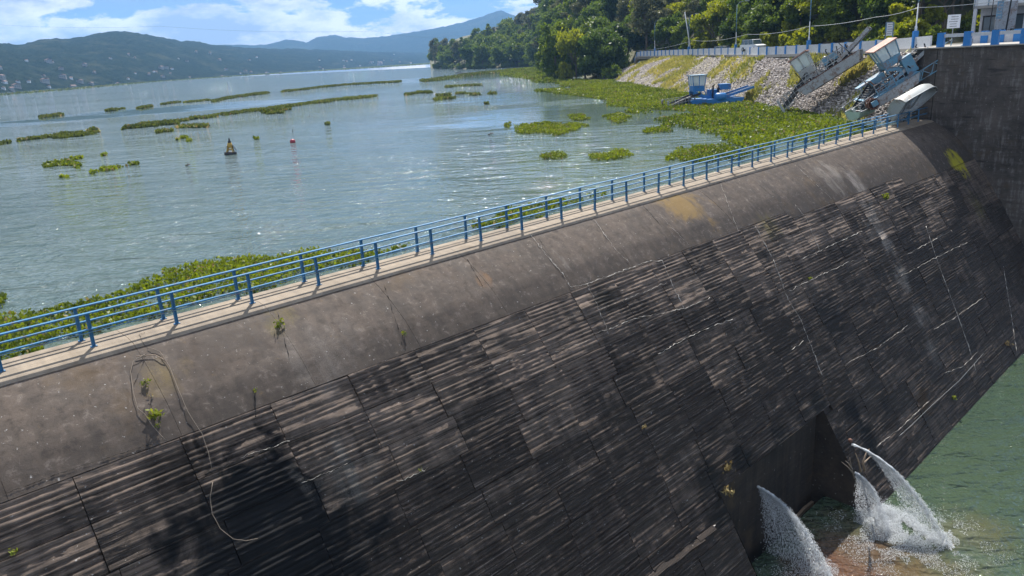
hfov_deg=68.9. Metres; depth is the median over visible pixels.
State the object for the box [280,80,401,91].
water hyacinth mat
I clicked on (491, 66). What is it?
bush
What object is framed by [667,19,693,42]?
tree
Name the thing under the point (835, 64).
weed harvester
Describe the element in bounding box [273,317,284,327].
weed plant
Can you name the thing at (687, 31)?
leaning pole
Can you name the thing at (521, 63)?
bush
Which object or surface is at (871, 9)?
tree
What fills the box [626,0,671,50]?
tree
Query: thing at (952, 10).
tree
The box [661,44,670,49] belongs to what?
bush
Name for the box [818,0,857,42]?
tree
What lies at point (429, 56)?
tree
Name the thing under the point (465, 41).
tree
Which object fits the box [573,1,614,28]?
tree
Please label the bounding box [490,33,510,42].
tree
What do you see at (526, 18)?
tree
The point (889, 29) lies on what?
road sign
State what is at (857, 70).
bank grass
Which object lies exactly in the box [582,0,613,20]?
tree
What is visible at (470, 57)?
tree
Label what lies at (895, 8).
bush
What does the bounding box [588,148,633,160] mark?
water hyacinth mat
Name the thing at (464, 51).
tree
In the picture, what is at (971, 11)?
bush
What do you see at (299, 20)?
sky
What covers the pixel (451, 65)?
bush
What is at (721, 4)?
tree
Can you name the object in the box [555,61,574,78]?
bush
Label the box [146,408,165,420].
weed plant
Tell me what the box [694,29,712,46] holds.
bush
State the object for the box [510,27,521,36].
tree
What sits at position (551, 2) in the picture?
tree
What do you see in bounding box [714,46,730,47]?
car
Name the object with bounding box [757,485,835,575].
water jet
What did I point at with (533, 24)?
tree
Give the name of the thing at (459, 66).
bush
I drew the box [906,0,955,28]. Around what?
tree
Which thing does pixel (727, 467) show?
weed plant
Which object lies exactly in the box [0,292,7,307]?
water hyacinth mat
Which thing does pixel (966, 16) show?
bush
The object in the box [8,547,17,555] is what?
weed plant
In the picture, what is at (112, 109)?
water hyacinth mat
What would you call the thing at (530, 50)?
tree
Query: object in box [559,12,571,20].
tree
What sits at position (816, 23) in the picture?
bush
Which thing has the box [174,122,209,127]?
water hyacinth mat
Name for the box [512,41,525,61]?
tree
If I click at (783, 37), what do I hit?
bush
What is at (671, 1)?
tree
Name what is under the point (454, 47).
tree
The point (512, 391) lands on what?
spillway dam
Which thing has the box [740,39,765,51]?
car
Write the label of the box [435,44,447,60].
tree
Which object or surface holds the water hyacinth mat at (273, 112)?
on the lake water at (388, 158)
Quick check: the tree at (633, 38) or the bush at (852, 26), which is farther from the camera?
the tree at (633, 38)
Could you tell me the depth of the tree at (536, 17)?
522.90 m
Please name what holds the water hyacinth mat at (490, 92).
on the lake water at (388, 158)
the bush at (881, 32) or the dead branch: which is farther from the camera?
the bush at (881, 32)
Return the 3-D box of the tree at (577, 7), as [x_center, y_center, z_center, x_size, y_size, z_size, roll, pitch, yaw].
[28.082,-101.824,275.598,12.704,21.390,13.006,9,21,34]
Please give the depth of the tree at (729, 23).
142.30 m
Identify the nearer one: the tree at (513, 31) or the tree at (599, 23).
the tree at (599, 23)
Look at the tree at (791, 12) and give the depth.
116.20 m
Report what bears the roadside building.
on the road
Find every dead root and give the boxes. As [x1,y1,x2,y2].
[130,354,165,440]
[150,348,211,468]
[210,482,257,540]
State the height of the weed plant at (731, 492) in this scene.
0.458 m
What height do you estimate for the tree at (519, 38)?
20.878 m
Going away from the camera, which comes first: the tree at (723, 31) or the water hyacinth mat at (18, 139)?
the water hyacinth mat at (18, 139)
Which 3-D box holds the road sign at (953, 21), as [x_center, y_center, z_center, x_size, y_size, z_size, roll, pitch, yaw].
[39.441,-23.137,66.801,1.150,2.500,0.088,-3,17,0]
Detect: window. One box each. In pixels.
[981,15,1003,31]
[1010,13,1023,30]
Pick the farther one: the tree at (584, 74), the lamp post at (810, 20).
the tree at (584, 74)
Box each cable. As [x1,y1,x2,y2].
[637,0,1005,50]
[899,353,983,435]
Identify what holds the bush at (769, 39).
on the wooded hill ground at (965, 10)
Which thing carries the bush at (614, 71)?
on the wooded hill ground at (965, 10)
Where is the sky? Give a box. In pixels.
[0,0,537,76]
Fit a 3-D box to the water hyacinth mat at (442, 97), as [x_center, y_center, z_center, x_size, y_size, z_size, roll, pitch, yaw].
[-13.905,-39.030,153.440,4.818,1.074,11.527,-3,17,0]
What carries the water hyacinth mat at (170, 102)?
on the lake water at (388, 158)
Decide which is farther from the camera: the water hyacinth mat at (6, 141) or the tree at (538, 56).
the tree at (538, 56)
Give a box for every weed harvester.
[661,74,753,105]
[776,26,871,112]
[841,32,972,121]
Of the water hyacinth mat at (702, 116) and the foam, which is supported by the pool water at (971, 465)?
the foam
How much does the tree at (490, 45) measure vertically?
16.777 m
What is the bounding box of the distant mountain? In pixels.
[226,10,514,52]
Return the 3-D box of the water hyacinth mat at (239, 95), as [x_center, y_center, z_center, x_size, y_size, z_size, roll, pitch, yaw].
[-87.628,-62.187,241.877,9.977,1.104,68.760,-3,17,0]
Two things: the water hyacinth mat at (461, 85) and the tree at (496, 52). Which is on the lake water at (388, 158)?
the water hyacinth mat at (461, 85)
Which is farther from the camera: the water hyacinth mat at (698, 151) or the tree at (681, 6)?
the tree at (681, 6)
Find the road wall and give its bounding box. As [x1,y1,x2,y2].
[634,31,931,63]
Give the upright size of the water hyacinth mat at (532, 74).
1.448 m
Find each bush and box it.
[432,62,440,68]
[443,61,451,68]
[448,63,454,68]
[454,62,464,68]
[465,60,471,68]
[475,61,484,68]
[487,63,495,67]
[499,60,510,67]
[506,61,516,66]
[518,61,526,66]
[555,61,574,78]
[601,63,622,78]
[632,43,640,50]
[647,43,661,50]
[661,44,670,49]
[673,40,680,47]
[678,37,694,49]
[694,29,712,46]
[700,38,716,47]
[719,38,734,46]
[724,31,744,42]
[731,36,740,47]
[740,31,762,42]
[759,31,780,46]
[767,23,781,35]
[778,33,793,45]
[781,21,795,35]
[785,25,824,45]
[791,25,802,36]
[798,34,816,43]
[810,15,826,37]
[824,24,850,42]
[843,20,857,33]
[851,19,881,38]
[858,22,885,40]
[875,24,897,39]
[886,2,918,22]
[886,17,915,38]
[886,18,930,38]
[904,18,928,36]
[920,4,947,24]
[924,23,955,44]
[953,17,978,32]
[960,12,980,27]
[961,10,980,19]
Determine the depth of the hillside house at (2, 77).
929.90 m
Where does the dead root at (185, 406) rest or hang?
attached to the spillway dam
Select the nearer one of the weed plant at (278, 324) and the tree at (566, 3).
the weed plant at (278, 324)
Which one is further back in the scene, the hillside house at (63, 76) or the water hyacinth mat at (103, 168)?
the hillside house at (63, 76)
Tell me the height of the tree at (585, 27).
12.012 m
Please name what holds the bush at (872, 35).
on the wooded hill ground at (965, 10)
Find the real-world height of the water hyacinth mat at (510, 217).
0.458 m
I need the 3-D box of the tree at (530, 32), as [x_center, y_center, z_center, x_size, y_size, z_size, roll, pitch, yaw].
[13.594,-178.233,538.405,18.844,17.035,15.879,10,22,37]
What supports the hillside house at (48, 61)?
on the forested hill
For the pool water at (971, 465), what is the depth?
36.11 m
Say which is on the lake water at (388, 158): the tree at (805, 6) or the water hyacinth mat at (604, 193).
the water hyacinth mat at (604, 193)
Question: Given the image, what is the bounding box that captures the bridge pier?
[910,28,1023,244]
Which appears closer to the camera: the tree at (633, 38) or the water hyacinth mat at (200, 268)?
the water hyacinth mat at (200, 268)
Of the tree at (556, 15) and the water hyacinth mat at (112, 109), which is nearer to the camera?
the water hyacinth mat at (112, 109)
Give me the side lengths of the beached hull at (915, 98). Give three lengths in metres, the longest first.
4.672 x 2.460 x 1.043 m
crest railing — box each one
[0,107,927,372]
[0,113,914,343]
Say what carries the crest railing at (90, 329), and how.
on the spillway dam
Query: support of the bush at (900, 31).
on the wooded hill ground at (965, 10)
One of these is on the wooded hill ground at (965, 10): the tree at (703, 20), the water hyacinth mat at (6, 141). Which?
the tree at (703, 20)
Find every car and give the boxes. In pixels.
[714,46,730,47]
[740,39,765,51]
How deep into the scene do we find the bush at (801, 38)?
109.45 m
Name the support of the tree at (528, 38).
on the wooded hill ground at (965, 10)
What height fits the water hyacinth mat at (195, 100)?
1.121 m
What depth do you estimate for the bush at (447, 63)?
612.27 m
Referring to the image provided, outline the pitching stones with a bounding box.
[614,52,912,121]
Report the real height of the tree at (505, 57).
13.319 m
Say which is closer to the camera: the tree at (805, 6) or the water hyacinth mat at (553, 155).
the water hyacinth mat at (553, 155)
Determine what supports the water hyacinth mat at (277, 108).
on the lake water at (388, 158)
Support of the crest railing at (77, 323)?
on the spillway dam
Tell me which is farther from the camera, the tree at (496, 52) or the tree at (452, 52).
the tree at (452, 52)
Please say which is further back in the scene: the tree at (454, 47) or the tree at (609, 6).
the tree at (454, 47)
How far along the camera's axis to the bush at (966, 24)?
86.74 m
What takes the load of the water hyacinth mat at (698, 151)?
on the lake water at (388, 158)
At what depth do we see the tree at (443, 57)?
616.69 m
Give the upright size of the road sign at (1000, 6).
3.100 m
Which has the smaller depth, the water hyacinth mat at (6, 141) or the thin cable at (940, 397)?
the thin cable at (940, 397)
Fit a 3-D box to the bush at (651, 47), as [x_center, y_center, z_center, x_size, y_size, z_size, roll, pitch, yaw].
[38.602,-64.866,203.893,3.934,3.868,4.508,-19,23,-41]
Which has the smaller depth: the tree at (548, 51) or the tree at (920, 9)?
the tree at (920, 9)
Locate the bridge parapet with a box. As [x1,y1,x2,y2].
[972,29,1020,42]
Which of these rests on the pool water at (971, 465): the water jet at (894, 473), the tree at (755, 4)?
the water jet at (894, 473)
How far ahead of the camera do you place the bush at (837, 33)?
104.21 m
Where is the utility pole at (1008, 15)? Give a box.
[1005,0,1011,30]
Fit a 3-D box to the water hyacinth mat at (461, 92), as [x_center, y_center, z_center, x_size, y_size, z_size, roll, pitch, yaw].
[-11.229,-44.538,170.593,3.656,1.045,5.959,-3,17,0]
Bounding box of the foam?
[754,499,1021,575]
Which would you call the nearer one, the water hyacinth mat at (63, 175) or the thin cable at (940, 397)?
the thin cable at (940, 397)
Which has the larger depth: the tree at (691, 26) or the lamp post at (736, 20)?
the tree at (691, 26)
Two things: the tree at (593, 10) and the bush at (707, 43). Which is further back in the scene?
the tree at (593, 10)
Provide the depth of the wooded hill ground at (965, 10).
110.59 m
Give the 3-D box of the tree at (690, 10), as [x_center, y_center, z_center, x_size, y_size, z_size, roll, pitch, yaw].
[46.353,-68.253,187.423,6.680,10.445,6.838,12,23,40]
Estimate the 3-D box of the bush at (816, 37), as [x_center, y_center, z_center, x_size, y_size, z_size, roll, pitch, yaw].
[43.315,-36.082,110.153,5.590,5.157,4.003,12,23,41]
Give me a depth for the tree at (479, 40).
548.43 m
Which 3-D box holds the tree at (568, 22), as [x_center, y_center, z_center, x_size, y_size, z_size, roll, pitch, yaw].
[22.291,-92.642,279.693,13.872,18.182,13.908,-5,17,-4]
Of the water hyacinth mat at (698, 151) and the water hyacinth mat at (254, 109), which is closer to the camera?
the water hyacinth mat at (698, 151)
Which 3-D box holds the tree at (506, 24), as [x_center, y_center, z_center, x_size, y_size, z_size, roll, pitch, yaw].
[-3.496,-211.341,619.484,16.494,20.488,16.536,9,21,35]
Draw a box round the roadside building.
[971,0,1023,32]
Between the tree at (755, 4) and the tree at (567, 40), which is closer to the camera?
the tree at (755, 4)
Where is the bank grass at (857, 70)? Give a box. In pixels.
[615,48,910,120]
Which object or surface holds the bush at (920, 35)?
on the wooded hill ground at (965, 10)
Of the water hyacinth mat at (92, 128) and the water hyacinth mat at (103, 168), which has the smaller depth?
the water hyacinth mat at (103, 168)
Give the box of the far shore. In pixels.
[0,62,429,94]
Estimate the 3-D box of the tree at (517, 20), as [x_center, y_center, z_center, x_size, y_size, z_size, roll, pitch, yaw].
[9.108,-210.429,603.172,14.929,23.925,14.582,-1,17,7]
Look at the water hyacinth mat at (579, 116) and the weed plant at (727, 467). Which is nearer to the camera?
the weed plant at (727, 467)
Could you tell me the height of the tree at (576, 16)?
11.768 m
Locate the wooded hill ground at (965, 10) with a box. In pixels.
[430,0,973,79]
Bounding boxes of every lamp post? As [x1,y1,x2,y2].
[735,0,748,43]
[808,0,811,39]
[914,0,919,30]
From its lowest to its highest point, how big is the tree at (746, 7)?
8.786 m
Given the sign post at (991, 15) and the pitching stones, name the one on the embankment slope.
the pitching stones
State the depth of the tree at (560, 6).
328.75 m
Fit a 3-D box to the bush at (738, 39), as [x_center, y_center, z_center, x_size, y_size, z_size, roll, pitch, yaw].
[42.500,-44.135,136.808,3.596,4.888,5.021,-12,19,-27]
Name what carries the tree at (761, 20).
on the wooded hill ground at (965, 10)
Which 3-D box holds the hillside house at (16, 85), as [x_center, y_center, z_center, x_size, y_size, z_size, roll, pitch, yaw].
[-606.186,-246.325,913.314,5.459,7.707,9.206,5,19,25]
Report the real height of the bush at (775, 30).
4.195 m
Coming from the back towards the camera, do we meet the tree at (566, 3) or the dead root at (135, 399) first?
the tree at (566, 3)
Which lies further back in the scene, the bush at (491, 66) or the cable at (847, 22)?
the bush at (491, 66)
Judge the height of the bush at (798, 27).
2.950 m
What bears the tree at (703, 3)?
on the wooded hill ground at (965, 10)
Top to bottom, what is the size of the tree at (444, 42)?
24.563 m
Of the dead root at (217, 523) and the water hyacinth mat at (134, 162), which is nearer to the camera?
the dead root at (217, 523)
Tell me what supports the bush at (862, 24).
on the wooded hill ground at (965, 10)
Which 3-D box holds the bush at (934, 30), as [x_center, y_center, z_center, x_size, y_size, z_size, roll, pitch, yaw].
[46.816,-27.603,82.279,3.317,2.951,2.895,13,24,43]
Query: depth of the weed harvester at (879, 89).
62.81 m
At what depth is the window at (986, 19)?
72.61 m
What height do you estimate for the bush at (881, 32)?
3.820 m
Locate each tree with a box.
[426,48,435,63]
[428,38,435,68]
[428,44,437,60]
[435,38,447,50]
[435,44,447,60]
[437,49,456,65]
[446,39,456,53]
[448,44,459,60]
[449,41,462,61]
[458,43,473,59]
[460,38,475,46]
[468,28,485,39]
[468,47,474,63]
[471,43,492,63]
[472,33,484,41]
[474,36,483,45]
[481,36,506,60]
[483,43,493,61]
[485,23,493,35]
[488,42,508,67]
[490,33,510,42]
[496,21,513,30]
[498,49,516,63]
[500,17,513,22]
[504,41,526,62]
[505,27,511,36]
[509,31,530,43]
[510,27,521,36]
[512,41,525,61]
[514,13,527,26]
[520,8,535,30]
[521,41,538,63]
[523,35,534,42]
[525,29,532,39]
[529,12,541,24]
[531,20,536,31]
[531,36,538,50]
[532,27,545,40]
[533,35,553,75]
[536,7,553,33]
[539,0,555,17]
[539,22,569,77]
[542,0,555,15]
[549,0,562,13]
[550,3,564,22]
[550,10,563,26]
[553,15,576,31]
[554,27,588,77]
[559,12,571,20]
[562,0,582,18]
[564,50,577,70]
[569,0,596,14]
[569,8,582,18]
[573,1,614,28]
[573,27,631,78]
[574,57,594,77]
[579,15,609,33]
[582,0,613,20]
[587,17,629,46]
[597,29,627,48]
[600,0,627,21]
[608,14,652,53]
[613,0,629,26]
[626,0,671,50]
[630,10,653,49]
[650,17,672,45]
[662,11,688,34]
[666,0,679,3]
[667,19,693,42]
[669,1,689,18]
[682,0,703,30]
[689,8,720,47]
[689,24,715,31]
[694,0,713,14]
[699,0,712,10]
[706,0,728,17]
[710,11,727,38]
[713,0,741,16]
[718,20,740,38]
[723,0,745,34]
[731,9,745,35]
[736,0,783,18]
[739,3,793,38]
[741,0,780,21]
[779,0,814,26]
[794,0,855,16]
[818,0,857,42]
[857,0,916,25]
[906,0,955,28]
[918,0,927,17]
[951,0,954,14]
[959,0,963,9]
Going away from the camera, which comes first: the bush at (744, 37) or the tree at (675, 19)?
the bush at (744, 37)
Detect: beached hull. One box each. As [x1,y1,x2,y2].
[845,106,875,119]
[887,84,937,122]
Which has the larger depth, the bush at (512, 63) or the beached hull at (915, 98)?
the bush at (512, 63)
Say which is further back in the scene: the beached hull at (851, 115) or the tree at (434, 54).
the tree at (434, 54)
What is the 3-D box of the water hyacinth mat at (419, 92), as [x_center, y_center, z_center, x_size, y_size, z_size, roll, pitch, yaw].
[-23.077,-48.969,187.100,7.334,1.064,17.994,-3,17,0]
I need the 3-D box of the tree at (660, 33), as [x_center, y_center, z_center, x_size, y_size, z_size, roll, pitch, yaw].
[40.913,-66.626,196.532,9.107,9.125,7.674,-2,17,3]
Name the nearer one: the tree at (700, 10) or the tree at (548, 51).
the tree at (700, 10)
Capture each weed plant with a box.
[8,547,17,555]
[139,378,151,386]
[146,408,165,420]
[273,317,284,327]
[720,485,734,497]
[722,460,735,472]
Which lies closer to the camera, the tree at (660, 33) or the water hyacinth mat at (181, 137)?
the water hyacinth mat at (181, 137)
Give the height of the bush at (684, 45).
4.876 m
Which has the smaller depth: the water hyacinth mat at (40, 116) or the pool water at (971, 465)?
the pool water at (971, 465)
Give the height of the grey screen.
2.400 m
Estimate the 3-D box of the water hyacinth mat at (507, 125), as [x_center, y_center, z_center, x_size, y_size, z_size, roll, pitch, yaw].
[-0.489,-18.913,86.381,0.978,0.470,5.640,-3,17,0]
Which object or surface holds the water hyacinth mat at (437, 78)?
on the lake water at (388, 158)
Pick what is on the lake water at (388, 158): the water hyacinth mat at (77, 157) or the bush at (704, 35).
the water hyacinth mat at (77, 157)
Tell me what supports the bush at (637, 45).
on the wooded hill ground at (965, 10)
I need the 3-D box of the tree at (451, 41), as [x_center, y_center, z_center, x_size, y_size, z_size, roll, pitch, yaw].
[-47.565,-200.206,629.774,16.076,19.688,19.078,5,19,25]
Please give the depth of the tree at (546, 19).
356.91 m
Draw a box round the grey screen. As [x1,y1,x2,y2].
[994,1,1017,28]
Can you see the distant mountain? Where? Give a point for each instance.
(416, 41)
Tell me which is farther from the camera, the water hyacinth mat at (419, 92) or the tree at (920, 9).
the water hyacinth mat at (419, 92)
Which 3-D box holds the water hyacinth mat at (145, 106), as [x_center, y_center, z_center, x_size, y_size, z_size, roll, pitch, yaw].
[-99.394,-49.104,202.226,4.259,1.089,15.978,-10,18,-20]
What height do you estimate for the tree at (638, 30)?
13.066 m
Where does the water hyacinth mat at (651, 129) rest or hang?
on the lake water at (388, 158)
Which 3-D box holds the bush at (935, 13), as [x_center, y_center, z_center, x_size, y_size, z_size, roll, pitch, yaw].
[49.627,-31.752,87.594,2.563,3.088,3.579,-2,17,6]
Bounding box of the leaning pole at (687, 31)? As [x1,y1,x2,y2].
[684,12,690,48]
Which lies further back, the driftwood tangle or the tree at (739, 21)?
the tree at (739, 21)
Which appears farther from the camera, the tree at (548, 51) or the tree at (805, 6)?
the tree at (548, 51)
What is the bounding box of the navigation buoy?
[224,138,236,154]
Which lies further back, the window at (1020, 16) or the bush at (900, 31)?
the bush at (900, 31)
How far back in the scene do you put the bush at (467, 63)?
542.77 m
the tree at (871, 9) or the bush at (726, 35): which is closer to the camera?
the tree at (871, 9)
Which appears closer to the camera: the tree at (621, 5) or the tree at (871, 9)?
the tree at (871, 9)
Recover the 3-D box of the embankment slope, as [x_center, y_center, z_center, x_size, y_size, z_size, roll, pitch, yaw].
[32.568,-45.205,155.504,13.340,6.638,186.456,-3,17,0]
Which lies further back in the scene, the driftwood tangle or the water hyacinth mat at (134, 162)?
the water hyacinth mat at (134, 162)
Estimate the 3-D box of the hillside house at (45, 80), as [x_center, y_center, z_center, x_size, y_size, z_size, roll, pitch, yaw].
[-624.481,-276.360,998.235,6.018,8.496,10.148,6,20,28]
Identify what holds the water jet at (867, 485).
on the pool water at (971, 465)
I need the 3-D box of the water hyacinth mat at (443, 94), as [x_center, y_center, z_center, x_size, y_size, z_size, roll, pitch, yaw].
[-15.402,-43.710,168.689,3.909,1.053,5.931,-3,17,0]
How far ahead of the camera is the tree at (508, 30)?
562.62 m
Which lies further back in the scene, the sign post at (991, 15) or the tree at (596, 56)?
the tree at (596, 56)
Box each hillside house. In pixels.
[0,74,6,80]
[11,83,21,88]
[40,78,49,83]
[44,59,52,63]
[59,74,66,78]
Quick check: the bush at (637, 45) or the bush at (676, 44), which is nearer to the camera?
the bush at (676, 44)
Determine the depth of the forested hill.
1484.45 m
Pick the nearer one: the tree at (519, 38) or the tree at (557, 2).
the tree at (557, 2)
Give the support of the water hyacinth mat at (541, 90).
on the lake water at (388, 158)
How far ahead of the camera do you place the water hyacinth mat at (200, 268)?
27.82 m
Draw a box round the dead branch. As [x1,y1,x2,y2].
[842,457,854,478]
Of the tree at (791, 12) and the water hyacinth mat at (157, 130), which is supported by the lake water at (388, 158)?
the water hyacinth mat at (157, 130)
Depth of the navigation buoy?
74.01 m
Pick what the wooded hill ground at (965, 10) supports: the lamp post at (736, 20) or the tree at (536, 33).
the tree at (536, 33)
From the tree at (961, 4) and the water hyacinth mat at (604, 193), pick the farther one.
the tree at (961, 4)
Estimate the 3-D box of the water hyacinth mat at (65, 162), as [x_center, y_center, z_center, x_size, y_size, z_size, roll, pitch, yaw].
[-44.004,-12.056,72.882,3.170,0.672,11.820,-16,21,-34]
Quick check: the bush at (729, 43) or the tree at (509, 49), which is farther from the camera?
the tree at (509, 49)
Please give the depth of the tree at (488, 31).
620.76 m
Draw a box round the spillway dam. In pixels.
[0,119,1023,575]
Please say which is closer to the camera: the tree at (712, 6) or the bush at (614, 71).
the tree at (712, 6)
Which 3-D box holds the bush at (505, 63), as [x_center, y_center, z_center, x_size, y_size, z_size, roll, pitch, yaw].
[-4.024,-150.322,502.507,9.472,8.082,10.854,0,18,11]
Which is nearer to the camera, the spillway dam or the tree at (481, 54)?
the spillway dam
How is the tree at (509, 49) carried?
on the wooded hill ground at (965, 10)
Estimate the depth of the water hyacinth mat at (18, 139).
110.85 m
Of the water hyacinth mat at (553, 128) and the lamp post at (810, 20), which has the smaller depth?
the water hyacinth mat at (553, 128)
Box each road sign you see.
[884,22,893,48]
[947,14,960,40]
[996,1,1003,29]
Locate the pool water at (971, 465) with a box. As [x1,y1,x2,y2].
[752,353,1023,575]
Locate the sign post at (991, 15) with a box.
[989,0,993,29]
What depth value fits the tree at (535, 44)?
430.50 m
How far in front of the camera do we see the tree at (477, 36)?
616.43 m
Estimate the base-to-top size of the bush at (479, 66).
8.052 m
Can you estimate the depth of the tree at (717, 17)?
159.35 m
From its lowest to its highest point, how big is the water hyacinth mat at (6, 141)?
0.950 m
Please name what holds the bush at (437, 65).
on the wooded hill ground at (965, 10)
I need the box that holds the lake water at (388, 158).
[0,62,900,359]
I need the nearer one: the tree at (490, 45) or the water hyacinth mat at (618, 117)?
the water hyacinth mat at (618, 117)
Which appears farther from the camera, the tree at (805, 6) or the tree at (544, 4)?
the tree at (544, 4)
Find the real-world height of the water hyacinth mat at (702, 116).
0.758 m
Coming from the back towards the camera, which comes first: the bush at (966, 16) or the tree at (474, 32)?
the tree at (474, 32)
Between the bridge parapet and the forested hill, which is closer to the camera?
the bridge parapet
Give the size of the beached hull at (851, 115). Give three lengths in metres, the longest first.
5.286 x 1.460 x 0.743 m
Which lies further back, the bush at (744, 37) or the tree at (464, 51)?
the tree at (464, 51)
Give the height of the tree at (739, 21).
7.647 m
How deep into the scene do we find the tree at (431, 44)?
682.75 m
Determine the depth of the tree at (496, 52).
501.23 m
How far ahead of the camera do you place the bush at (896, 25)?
87.48 m
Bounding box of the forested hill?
[0,31,429,92]
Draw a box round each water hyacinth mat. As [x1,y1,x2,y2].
[0,139,11,144]
[0,242,410,360]
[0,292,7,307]
[16,130,82,141]
[38,112,63,118]
[41,157,81,169]
[52,129,100,138]
[59,174,68,177]
[69,155,83,159]
[85,126,98,130]
[88,164,127,174]
[104,107,125,110]
[121,94,377,129]
[121,120,180,128]
[127,160,139,165]
[136,104,152,108]
[154,128,173,133]
[160,100,180,104]
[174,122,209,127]
[175,135,188,139]
[183,98,210,102]
[211,91,269,101]
[260,106,291,112]
[264,110,284,113]
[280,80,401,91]
[404,90,432,95]
[419,68,530,81]
[432,94,456,100]
[435,92,451,95]
[444,83,482,87]
[455,91,469,94]
[468,90,496,95]
[471,197,583,227]
[497,66,575,82]
[504,121,511,127]
[514,121,588,134]
[534,87,566,91]
[539,150,567,159]
[545,78,876,152]
[567,113,590,120]
[586,191,606,197]
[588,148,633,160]
[602,112,631,123]
[642,125,673,132]
[664,142,751,162]
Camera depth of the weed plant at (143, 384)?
20.47 m
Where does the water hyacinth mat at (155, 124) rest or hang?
on the lake water at (388, 158)
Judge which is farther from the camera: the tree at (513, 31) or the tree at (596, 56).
the tree at (513, 31)
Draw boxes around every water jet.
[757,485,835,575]
[850,471,893,532]
[851,443,954,550]
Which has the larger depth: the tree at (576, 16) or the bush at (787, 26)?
the tree at (576, 16)
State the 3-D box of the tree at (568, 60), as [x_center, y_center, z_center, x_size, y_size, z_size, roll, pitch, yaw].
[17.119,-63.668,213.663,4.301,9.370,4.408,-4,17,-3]
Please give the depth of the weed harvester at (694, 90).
98.68 m
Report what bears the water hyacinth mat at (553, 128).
on the lake water at (388, 158)
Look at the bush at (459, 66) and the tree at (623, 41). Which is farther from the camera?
the bush at (459, 66)
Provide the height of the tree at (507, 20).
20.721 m
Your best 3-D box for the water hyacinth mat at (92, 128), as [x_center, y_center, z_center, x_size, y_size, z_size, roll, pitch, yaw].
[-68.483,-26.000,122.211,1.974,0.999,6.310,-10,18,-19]
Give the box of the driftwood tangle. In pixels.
[855,449,870,471]
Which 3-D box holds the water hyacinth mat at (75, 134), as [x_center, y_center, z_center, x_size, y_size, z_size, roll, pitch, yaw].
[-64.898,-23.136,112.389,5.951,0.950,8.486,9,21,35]
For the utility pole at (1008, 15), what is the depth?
69.24 m
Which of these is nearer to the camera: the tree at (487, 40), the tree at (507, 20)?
the tree at (487, 40)
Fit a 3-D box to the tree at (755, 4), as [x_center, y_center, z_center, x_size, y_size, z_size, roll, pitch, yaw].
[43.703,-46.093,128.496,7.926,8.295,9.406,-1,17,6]
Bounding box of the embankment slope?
[616,52,911,121]

